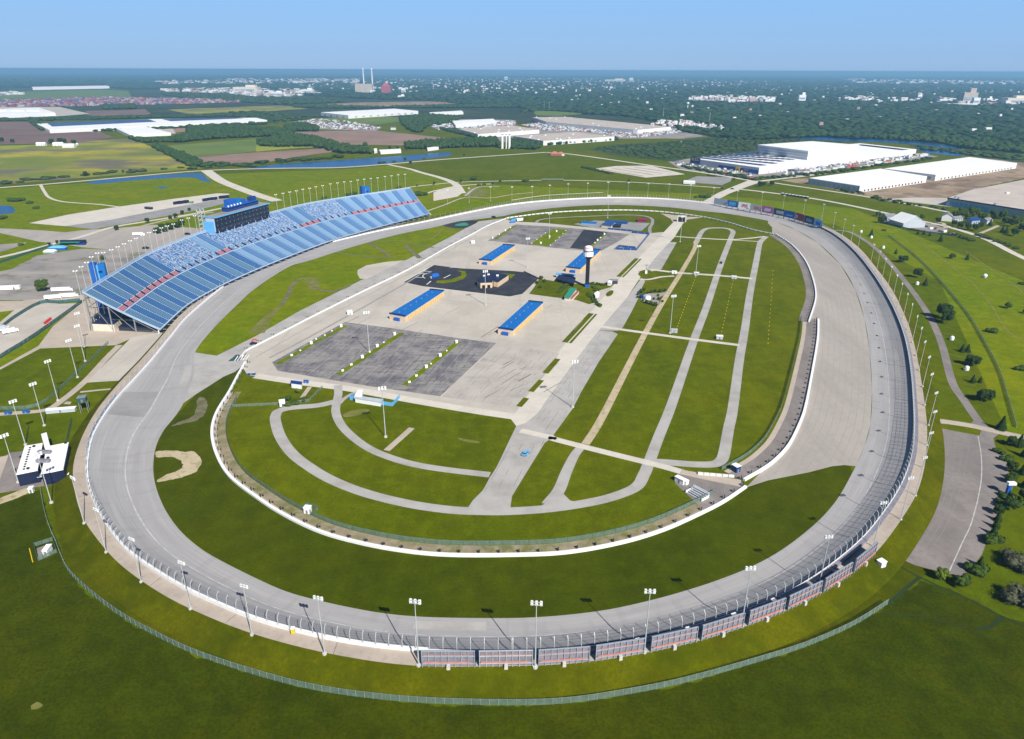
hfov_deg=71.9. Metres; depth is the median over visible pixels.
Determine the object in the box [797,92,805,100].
grain dome
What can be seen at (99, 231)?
road
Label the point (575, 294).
pavilion
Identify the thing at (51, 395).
chain link fence
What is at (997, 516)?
conifer
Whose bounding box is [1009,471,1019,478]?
broadleaf tree
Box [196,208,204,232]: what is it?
stair scaffold
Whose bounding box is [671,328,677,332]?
equipment cabin
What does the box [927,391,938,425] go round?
light pole
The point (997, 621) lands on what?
ditch
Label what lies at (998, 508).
dark tree
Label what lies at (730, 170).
parked cars
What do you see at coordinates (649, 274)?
lawn
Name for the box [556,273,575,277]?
pavilion
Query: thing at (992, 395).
dark tree
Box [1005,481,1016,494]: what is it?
camera platform
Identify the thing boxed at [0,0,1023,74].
sky
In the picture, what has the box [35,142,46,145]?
barn
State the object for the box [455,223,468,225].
painted turf
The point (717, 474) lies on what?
barrier stack
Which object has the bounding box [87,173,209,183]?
pond
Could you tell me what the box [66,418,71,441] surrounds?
chain link fence
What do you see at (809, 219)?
billboard
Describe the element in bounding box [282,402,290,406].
bush
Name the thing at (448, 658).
billboard
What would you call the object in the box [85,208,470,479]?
front fence
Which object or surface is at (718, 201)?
billboard
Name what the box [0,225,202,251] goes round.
plaza
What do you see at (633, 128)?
warehouse
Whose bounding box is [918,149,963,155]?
pond
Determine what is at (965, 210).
broadleaf tree
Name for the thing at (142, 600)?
embankment
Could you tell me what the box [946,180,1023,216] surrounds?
warehouse
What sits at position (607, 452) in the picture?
road
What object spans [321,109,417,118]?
warehouse
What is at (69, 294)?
parked truck
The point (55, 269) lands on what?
gravel yard
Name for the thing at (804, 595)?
billboard
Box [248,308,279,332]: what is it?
bare track
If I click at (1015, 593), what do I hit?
brush tree
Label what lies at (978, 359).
dark tree
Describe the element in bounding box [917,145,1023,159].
bushes
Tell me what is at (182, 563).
light pole
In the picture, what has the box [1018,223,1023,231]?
dark tree
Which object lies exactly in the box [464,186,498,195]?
path
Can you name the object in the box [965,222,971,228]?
dark tree
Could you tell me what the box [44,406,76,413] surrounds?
shelter
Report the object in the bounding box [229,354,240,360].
painted mark
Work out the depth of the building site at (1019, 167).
1651.45 m
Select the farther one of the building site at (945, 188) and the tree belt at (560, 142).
the tree belt at (560, 142)
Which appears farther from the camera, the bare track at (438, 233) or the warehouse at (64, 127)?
the warehouse at (64, 127)
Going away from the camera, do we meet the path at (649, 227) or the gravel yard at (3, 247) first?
the gravel yard at (3, 247)
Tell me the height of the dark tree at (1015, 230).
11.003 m
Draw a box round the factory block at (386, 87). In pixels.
[381,81,391,92]
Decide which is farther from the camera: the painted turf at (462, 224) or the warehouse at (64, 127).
the warehouse at (64, 127)
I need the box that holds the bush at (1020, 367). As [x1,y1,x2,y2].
[1014,365,1023,370]
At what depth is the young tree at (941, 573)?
299.88 m
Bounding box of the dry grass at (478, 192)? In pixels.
[466,189,486,196]
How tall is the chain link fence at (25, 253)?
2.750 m
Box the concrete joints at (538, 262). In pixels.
[445,241,632,280]
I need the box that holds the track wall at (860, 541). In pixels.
[86,197,917,657]
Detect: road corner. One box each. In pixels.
[540,490,580,507]
[971,416,997,437]
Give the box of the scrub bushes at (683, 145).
[595,138,844,158]
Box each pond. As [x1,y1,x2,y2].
[0,205,14,213]
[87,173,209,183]
[788,136,966,149]
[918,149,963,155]
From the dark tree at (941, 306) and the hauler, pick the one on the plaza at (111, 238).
the hauler
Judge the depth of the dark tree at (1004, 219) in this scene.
1002.76 m
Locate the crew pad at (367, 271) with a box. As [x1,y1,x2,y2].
[358,260,403,278]
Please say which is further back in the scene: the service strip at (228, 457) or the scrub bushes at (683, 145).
the scrub bushes at (683, 145)
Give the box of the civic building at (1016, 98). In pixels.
[1000,95,1023,102]
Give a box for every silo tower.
[501,134,503,148]
[508,134,510,148]
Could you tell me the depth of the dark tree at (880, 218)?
1005.24 m
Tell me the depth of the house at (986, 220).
1006.46 m
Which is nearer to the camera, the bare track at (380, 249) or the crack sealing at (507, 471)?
the crack sealing at (507, 471)
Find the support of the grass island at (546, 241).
on the asphalt lot at (518, 234)
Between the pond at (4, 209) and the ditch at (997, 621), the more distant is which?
the pond at (4, 209)
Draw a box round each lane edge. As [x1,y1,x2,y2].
[256,234,477,356]
[269,266,429,357]
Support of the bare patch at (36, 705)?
on the meadow
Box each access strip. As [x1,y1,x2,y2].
[469,331,616,507]
[599,278,644,330]
[647,242,676,270]
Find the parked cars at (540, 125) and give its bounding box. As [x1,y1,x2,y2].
[522,122,680,137]
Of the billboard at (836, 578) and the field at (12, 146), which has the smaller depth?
the billboard at (836, 578)
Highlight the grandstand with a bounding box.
[82,187,429,332]
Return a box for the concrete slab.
[87,332,161,382]
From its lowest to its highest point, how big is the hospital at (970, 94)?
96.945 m
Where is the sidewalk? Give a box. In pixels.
[568,313,594,342]
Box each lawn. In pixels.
[436,271,465,282]
[529,279,613,303]
[606,290,613,295]
[638,270,652,277]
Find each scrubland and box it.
[589,137,859,161]
[897,139,1023,161]
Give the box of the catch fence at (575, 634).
[87,194,914,649]
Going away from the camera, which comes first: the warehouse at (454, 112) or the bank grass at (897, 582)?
the bank grass at (897, 582)
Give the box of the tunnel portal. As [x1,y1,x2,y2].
[677,215,686,221]
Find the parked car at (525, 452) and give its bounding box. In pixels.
[521,450,529,455]
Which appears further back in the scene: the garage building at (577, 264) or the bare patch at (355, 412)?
the garage building at (577, 264)
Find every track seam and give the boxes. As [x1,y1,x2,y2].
[101,200,904,647]
[113,201,896,641]
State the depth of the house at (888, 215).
1033.34 m
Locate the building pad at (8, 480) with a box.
[0,451,51,492]
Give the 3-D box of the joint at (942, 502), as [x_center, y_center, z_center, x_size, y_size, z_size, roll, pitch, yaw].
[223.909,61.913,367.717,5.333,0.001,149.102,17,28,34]
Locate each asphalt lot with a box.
[272,322,495,395]
[405,265,536,295]
[488,224,628,250]
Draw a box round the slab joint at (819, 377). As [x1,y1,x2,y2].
[773,241,823,474]
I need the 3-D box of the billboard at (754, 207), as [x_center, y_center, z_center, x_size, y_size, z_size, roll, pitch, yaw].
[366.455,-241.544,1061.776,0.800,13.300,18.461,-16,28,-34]
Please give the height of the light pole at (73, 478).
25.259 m
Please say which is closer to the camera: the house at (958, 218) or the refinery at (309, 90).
the house at (958, 218)
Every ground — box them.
[0,71,1023,706]
[0,455,7,477]
[0,487,34,503]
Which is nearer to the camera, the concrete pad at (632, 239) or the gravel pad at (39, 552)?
the gravel pad at (39, 552)
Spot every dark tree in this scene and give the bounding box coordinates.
[878,216,884,221]
[913,268,923,277]
[936,303,953,312]
[941,308,955,323]
[957,222,963,226]
[964,354,976,365]
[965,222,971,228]
[972,223,979,230]
[973,355,982,366]
[976,389,989,401]
[986,389,995,401]
[993,504,1004,513]
[1002,217,1008,223]
[1003,498,1017,509]
[1006,435,1018,445]
[1006,461,1019,471]
[1008,218,1016,226]
[1011,227,1019,233]
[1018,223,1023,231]
[1018,488,1023,499]
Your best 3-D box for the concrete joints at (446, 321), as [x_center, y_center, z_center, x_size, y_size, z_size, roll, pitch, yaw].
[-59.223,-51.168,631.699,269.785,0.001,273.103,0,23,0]
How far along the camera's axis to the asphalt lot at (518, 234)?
916.78 m
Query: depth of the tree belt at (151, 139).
2082.91 m
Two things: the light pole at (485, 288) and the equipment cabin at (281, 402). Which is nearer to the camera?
the equipment cabin at (281, 402)
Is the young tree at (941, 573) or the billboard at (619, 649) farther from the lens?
the young tree at (941, 573)
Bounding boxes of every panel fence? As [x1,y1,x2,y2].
[349,393,399,405]
[607,228,632,230]
[615,231,649,249]
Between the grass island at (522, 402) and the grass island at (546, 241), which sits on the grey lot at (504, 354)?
the grass island at (522, 402)
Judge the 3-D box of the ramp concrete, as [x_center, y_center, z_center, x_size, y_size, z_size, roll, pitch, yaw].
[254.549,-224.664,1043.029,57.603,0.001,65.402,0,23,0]
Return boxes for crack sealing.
[287,329,471,387]
[298,325,489,392]
[460,349,552,402]
[484,441,543,491]
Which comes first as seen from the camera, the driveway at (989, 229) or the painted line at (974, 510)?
the painted line at (974, 510)
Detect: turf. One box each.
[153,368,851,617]
[196,221,464,354]
[226,212,812,544]
[443,220,477,227]
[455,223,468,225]
[501,205,771,232]
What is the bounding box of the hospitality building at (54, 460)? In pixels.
[15,432,70,485]
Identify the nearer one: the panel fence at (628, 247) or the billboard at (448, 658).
the billboard at (448, 658)
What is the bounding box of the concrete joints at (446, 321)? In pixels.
[251,272,593,369]
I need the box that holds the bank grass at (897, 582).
[50,502,935,704]
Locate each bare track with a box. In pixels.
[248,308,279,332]
[278,278,350,306]
[337,242,392,257]
[385,228,455,240]
[404,244,433,257]
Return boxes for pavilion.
[291,380,301,388]
[354,395,382,406]
[355,390,362,396]
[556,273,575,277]
[556,275,575,286]
[564,288,576,300]
[571,290,578,299]
[580,221,596,224]
[601,221,614,227]
[606,220,628,223]
[609,279,617,283]
[612,224,621,227]
[637,218,646,221]
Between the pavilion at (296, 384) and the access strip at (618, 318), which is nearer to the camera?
the pavilion at (296, 384)
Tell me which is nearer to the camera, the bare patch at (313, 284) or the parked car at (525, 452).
the parked car at (525, 452)
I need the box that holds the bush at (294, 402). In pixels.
[290,399,299,405]
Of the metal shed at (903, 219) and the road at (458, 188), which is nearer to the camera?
the metal shed at (903, 219)
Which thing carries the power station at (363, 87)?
on the ground at (516, 167)
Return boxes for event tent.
[43,249,56,252]
[47,245,67,249]
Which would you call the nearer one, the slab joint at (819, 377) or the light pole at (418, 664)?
the light pole at (418, 664)
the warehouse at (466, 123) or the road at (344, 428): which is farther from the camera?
the warehouse at (466, 123)
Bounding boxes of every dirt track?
[916,242,1022,287]
[966,251,1023,293]
[971,281,1023,342]
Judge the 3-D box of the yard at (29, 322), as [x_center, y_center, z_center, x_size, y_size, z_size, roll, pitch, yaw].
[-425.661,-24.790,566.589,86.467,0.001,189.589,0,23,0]
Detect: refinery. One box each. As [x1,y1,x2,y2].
[233,85,260,91]
[270,91,283,95]
[301,88,313,91]
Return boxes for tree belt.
[0,113,254,120]
[27,119,44,129]
[93,121,267,130]
[100,103,136,108]
[102,83,351,88]
[127,135,189,142]
[151,142,202,165]
[161,91,343,104]
[168,123,295,141]
[201,154,343,165]
[204,110,320,121]
[256,132,372,152]
[283,121,319,130]
[292,103,511,108]
[398,113,463,131]
[404,135,499,148]
[439,126,481,136]
[511,138,542,148]
[547,136,618,144]
[581,165,612,173]
[681,156,932,179]
[746,130,1023,152]
[834,188,948,209]
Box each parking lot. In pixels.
[32,193,228,225]
[69,198,227,228]
[596,166,681,177]
[688,176,731,184]
[906,429,1012,575]
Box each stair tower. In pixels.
[88,262,114,311]
[360,186,369,195]
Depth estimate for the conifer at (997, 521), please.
334.42 m
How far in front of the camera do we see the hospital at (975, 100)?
4628.08 m
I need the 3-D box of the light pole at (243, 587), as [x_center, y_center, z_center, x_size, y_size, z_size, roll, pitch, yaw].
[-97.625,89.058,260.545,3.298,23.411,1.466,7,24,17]
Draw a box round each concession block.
[92,313,127,331]
[118,318,153,331]
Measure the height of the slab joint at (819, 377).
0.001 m
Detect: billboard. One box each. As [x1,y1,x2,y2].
[421,650,475,669]
[479,649,533,669]
[538,646,590,666]
[595,637,645,661]
[650,626,698,651]
[700,612,745,640]
[714,198,726,205]
[727,200,737,208]
[738,202,750,211]
[747,597,786,625]
[750,204,760,212]
[761,206,773,215]
[773,208,784,217]
[783,210,795,219]
[786,580,822,610]
[795,213,804,222]
[804,215,814,225]
[814,218,822,226]
[822,562,853,593]
[853,541,877,572]
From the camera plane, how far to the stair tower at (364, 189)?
1032.43 m
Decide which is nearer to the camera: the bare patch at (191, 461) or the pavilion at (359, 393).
the bare patch at (191, 461)
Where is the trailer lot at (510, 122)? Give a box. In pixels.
[431,120,515,129]
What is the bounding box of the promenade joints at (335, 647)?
[75,197,924,653]
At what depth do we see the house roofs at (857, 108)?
4567.21 m
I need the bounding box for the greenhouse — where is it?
[379,149,400,153]
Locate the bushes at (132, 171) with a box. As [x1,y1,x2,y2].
[0,163,257,183]
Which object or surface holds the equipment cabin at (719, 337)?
on the infield turf at (317, 437)
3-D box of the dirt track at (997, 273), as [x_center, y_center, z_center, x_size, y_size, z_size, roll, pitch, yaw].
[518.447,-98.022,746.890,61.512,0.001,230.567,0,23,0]
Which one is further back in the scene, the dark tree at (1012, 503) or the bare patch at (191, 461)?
the bare patch at (191, 461)
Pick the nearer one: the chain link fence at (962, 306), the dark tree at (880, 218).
the chain link fence at (962, 306)
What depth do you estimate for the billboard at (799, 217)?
993.94 m
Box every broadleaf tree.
[33,279,47,290]
[952,210,962,215]
[953,575,969,586]
[958,207,968,214]
[963,573,972,583]
[969,206,981,214]
[977,212,987,218]
[990,210,998,218]
[998,210,1008,217]
[1004,473,1016,480]
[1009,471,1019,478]
[1012,214,1023,223]
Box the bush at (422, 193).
[418,192,427,195]
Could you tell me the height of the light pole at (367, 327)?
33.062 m
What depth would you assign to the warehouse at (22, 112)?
3200.48 m
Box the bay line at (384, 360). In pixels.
[290,326,490,391]
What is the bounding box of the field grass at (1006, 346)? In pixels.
[0,166,1023,438]
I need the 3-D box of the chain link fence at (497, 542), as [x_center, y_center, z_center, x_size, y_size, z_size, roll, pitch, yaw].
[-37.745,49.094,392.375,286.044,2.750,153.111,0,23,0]
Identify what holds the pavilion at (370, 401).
on the ground at (516, 167)
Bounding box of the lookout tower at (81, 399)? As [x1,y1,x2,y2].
[76,394,89,411]
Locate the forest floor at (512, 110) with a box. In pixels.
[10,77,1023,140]
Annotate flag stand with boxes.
[290,626,294,633]
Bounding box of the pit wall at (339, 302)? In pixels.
[235,218,505,355]
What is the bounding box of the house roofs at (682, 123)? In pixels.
[650,119,724,128]
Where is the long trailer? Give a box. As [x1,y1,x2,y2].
[0,285,20,289]
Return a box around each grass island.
[275,325,346,363]
[336,333,403,374]
[402,342,460,385]
[494,226,514,238]
[516,398,528,406]
[529,380,543,391]
[531,229,567,245]
[543,358,559,373]
[562,313,596,342]
[591,233,606,245]
[617,258,640,276]
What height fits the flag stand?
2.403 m
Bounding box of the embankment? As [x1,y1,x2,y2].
[54,234,944,698]
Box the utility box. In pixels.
[876,558,887,567]
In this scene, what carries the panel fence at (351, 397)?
on the infield turf at (317, 437)
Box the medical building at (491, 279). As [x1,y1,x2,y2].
[477,272,508,287]
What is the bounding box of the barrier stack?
[698,472,733,477]
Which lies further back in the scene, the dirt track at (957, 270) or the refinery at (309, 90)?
the refinery at (309, 90)
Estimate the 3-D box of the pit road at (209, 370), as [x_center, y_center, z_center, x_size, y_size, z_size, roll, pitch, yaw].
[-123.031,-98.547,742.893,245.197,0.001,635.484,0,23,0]
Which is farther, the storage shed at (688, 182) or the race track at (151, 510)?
the storage shed at (688, 182)
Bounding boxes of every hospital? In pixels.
[952,103,977,104]
[958,88,978,102]
[971,98,980,103]
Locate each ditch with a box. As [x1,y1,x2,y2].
[879,610,972,628]
[888,577,920,605]
[900,566,1023,625]
[976,615,1005,630]
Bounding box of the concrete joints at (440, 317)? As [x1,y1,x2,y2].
[254,283,584,371]
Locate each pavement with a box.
[243,220,662,413]
[675,468,742,509]
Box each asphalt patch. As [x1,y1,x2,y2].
[107,391,158,416]
[178,365,191,386]
[413,620,485,630]
[570,230,606,248]
[611,199,646,202]
[698,598,738,612]
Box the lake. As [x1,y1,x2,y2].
[249,152,450,167]
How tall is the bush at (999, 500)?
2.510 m
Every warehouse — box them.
[0,108,55,117]
[32,86,108,89]
[37,118,266,132]
[115,126,170,136]
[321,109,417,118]
[429,111,462,114]
[452,119,496,127]
[458,125,538,136]
[513,132,613,145]
[532,117,670,133]
[690,141,915,173]
[808,169,926,191]
[884,157,1016,180]
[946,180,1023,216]
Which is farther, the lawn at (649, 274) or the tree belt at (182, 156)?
the tree belt at (182, 156)
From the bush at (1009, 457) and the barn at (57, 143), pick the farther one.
the barn at (57, 143)
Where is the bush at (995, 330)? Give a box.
[985,327,998,333]
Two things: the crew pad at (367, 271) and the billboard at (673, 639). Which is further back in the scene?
the crew pad at (367, 271)
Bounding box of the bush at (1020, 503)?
[1007,497,1023,507]
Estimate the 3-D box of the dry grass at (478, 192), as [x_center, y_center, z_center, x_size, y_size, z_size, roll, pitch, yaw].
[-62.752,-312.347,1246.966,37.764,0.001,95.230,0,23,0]
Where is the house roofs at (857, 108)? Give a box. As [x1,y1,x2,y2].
[570,85,1023,130]
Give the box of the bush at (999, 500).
[995,497,1005,504]
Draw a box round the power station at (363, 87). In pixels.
[355,68,375,92]
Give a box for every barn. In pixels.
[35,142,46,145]
[52,142,64,145]
[62,144,75,147]
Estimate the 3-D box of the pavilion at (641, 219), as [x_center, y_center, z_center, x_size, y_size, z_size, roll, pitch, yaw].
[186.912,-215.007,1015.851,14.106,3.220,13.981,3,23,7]
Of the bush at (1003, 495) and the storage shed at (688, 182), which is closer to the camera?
the bush at (1003, 495)
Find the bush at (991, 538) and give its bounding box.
[982,532,1005,544]
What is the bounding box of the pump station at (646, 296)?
[639,294,650,299]
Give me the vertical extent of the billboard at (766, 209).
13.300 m
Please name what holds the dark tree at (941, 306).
on the ground at (516, 167)
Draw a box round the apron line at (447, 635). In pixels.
[125,203,889,636]
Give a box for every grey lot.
[442,344,557,405]
[576,221,649,230]
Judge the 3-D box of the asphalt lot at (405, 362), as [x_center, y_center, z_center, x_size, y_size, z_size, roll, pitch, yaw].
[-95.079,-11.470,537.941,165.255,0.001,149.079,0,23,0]
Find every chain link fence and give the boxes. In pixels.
[0,244,52,262]
[0,299,81,357]
[0,341,107,409]
[2,298,79,324]
[33,537,56,560]
[39,486,888,704]
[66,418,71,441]
[223,386,322,406]
[226,396,716,544]
[301,502,317,511]
[721,315,801,469]
[880,222,955,236]
[887,235,1016,426]
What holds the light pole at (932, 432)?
on the promenade
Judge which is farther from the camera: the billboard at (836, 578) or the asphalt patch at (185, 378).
the asphalt patch at (185, 378)
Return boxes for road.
[0,152,545,187]
[0,208,221,257]
[184,218,510,401]
[200,170,280,201]
[253,374,516,419]
[270,227,735,514]
[331,385,490,476]
[373,180,719,193]
[388,164,465,192]
[511,221,683,425]
[519,428,681,473]
[542,447,583,503]
[546,152,753,180]
[582,240,698,444]
[587,385,619,438]
[593,324,739,345]
[650,237,767,467]
[650,269,751,278]
[680,470,740,486]
[704,181,757,201]
[740,189,1023,258]
[757,156,916,181]
[776,183,947,211]
[835,230,983,421]
[940,419,1023,437]
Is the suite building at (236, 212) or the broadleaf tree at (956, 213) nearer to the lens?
the suite building at (236, 212)
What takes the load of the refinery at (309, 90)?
on the ground at (516, 167)
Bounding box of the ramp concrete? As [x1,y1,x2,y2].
[661,213,700,221]
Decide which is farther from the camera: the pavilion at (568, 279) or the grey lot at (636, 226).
the grey lot at (636, 226)
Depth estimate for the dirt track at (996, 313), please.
633.75 m
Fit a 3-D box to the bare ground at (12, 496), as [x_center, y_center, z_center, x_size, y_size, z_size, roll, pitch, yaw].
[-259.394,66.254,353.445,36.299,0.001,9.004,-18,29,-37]
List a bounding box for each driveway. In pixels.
[885,220,947,232]
[977,225,998,233]
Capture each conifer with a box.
[922,277,927,285]
[959,344,964,352]
[965,344,970,352]
[969,374,975,382]
[976,556,983,564]
[990,524,998,535]
[992,518,1000,529]
[993,511,1002,522]
[995,415,1006,431]
[1014,434,1023,447]
[1018,465,1023,474]
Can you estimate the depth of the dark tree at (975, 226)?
957.50 m
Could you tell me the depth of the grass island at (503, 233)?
942.70 m
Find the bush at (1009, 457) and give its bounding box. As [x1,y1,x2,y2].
[999,454,1013,461]
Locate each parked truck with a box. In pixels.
[0,325,8,328]
[1,327,18,334]
[44,294,61,299]
[50,287,73,291]
[59,292,78,297]
[132,232,145,235]
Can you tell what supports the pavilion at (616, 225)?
on the grey lot at (636, 226)
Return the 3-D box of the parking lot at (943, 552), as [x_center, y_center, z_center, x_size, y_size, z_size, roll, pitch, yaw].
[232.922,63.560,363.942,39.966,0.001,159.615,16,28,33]
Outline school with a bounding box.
[604,79,625,80]
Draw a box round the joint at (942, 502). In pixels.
[909,433,956,558]
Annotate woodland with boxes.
[0,75,1023,143]
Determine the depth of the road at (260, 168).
1540.88 m
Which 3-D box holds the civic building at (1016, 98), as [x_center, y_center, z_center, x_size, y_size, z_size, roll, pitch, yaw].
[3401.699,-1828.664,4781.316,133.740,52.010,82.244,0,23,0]
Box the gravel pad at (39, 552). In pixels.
[37,546,43,558]
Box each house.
[882,213,895,219]
[941,212,952,221]
[952,216,962,220]
[964,217,979,223]
[980,217,992,223]
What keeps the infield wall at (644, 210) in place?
on the infield turf at (317, 437)
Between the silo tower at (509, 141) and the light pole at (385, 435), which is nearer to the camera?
the light pole at (385, 435)
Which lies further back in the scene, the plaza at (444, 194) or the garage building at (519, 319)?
the plaza at (444, 194)
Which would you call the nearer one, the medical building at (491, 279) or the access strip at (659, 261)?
the medical building at (491, 279)
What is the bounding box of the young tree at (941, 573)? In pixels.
[935,566,949,579]
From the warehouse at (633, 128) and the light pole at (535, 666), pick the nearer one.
the light pole at (535, 666)
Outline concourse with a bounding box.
[0,298,160,368]
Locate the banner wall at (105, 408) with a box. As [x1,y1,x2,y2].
[86,394,115,451]
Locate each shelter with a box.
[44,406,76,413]
[429,273,438,278]
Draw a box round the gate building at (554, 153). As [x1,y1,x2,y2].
[550,151,563,155]
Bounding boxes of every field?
[0,90,131,99]
[0,121,112,144]
[0,139,199,184]
[0,145,31,149]
[86,109,149,115]
[170,105,304,113]
[170,139,257,156]
[173,127,185,132]
[198,148,336,163]
[255,145,313,151]
[295,131,440,144]
[305,117,399,124]
[534,111,581,115]
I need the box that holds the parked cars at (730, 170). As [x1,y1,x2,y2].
[675,160,753,176]
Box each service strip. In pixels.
[216,392,700,552]
[725,321,805,472]
[729,319,816,479]
[770,235,814,321]
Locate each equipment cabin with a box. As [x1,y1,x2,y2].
[3,411,11,414]
[27,486,34,492]
[41,544,52,553]
[279,399,284,406]
[303,504,311,513]
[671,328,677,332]
[674,475,686,484]
[716,335,722,339]
[731,463,740,472]
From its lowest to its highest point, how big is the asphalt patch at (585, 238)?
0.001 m
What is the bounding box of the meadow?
[0,490,1023,738]
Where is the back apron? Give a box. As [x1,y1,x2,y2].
[747,221,871,486]
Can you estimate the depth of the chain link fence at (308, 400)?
455.54 m
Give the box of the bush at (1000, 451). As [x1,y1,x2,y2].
[992,448,1005,454]
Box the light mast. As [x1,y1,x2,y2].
[73,270,89,331]
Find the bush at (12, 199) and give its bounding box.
[6,197,17,201]
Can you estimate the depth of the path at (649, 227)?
1028.30 m
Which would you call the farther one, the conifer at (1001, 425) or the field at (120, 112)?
the field at (120, 112)
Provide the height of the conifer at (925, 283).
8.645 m
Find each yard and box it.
[0,96,240,106]
[0,107,87,115]
[0,242,26,251]
[0,249,146,299]
[0,303,75,353]
[158,128,174,133]
[290,118,381,130]
[299,118,379,129]
[430,119,515,129]
[498,126,704,142]
[669,153,937,178]
[892,188,977,206]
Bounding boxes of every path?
[0,345,121,415]
[39,185,119,206]
[80,388,110,392]
[118,212,211,231]
[300,387,311,397]
[341,392,355,403]
[384,427,414,450]
[427,192,533,210]
[428,184,476,192]
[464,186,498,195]
[513,192,602,199]
[534,215,653,232]
[638,276,674,279]
[672,236,765,239]
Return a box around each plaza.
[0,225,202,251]
[0,294,86,311]
[433,186,461,200]
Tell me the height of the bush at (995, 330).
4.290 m
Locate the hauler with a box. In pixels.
[59,240,86,244]
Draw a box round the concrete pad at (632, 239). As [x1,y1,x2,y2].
[617,234,647,245]
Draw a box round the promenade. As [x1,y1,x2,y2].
[73,197,926,666]
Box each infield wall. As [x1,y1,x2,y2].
[210,360,746,556]
[506,209,773,234]
[738,317,819,480]
[773,233,816,321]
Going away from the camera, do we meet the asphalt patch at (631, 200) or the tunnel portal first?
the tunnel portal
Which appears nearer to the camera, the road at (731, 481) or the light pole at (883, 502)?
the light pole at (883, 502)
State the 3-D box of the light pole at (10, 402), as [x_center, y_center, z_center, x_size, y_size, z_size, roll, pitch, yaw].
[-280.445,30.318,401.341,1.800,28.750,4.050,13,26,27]
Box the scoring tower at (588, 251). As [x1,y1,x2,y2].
[583,245,593,286]
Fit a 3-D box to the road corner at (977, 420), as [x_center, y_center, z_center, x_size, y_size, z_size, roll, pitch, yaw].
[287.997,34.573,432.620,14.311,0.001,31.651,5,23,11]
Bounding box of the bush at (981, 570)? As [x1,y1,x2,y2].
[963,561,990,577]
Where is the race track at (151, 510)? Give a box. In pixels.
[89,198,911,648]
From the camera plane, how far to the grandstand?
761.20 m
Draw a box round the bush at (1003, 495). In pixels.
[998,491,1008,498]
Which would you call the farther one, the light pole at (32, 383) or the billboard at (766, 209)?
the billboard at (766, 209)
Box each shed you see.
[427,147,438,150]
[683,180,694,183]
[889,212,925,227]
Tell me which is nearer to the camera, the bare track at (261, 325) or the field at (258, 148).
the bare track at (261, 325)
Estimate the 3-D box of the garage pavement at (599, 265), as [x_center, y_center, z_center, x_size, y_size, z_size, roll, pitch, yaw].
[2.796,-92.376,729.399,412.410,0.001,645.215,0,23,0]
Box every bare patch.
[31,702,42,709]
[155,450,201,481]
[172,397,207,425]
[304,277,319,290]
[343,409,368,416]
[458,438,479,442]
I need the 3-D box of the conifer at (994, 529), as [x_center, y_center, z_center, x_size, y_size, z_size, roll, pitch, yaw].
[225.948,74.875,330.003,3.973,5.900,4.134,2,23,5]
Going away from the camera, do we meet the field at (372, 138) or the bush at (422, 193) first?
the bush at (422, 193)
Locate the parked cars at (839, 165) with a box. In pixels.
[781,153,929,175]
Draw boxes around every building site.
[781,169,1023,198]
[962,155,1023,171]
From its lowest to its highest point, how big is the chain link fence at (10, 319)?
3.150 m
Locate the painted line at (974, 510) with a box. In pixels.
[949,436,981,570]
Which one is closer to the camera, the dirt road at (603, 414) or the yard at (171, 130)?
the dirt road at (603, 414)
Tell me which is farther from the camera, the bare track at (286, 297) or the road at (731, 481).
the bare track at (286, 297)
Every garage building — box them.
[389,289,443,321]
[479,244,514,264]
[498,300,542,335]
[566,248,600,272]
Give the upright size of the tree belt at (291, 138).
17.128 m
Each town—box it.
[0,91,24,95]
[155,78,359,83]
[160,87,320,96]
[299,78,766,92]
[688,94,776,101]
[839,78,1023,83]
[843,95,919,102]
[935,97,1023,103]
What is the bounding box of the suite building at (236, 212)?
[203,196,269,233]
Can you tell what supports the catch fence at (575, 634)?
on the track wall at (860, 541)
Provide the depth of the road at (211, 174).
1303.58 m
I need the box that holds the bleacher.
[686,484,708,501]
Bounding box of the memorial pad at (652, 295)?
[641,292,665,305]
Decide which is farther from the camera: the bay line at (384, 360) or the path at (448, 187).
the path at (448, 187)
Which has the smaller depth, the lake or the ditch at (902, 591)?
the ditch at (902, 591)
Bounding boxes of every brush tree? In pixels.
[998,547,1023,574]
[999,581,1023,607]
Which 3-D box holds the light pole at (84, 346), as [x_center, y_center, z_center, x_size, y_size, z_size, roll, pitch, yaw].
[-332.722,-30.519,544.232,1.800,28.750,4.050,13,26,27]
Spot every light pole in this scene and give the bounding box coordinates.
[0,433,18,482]
[8,399,26,445]
[29,382,45,425]
[32,451,52,503]
[44,359,58,400]
[65,338,78,377]
[69,475,85,524]
[74,312,85,347]
[74,324,85,361]
[92,507,107,553]
[128,537,142,582]
[177,560,191,610]
[239,583,253,636]
[313,595,326,655]
[363,311,369,351]
[378,386,386,437]
[409,598,420,667]
[483,270,487,304]
[526,238,527,267]
[530,600,542,669]
[571,360,577,407]
[643,589,655,653]
[669,295,676,333]
[741,566,755,627]
[819,535,832,580]
[873,501,887,543]
[899,476,913,519]
[914,456,927,496]
[921,431,933,468]
[924,373,933,405]
[926,410,937,445]
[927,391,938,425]
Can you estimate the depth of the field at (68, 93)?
5860.13 m
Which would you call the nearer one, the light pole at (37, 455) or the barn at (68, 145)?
the light pole at (37, 455)
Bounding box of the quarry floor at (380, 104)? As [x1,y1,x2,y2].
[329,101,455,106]

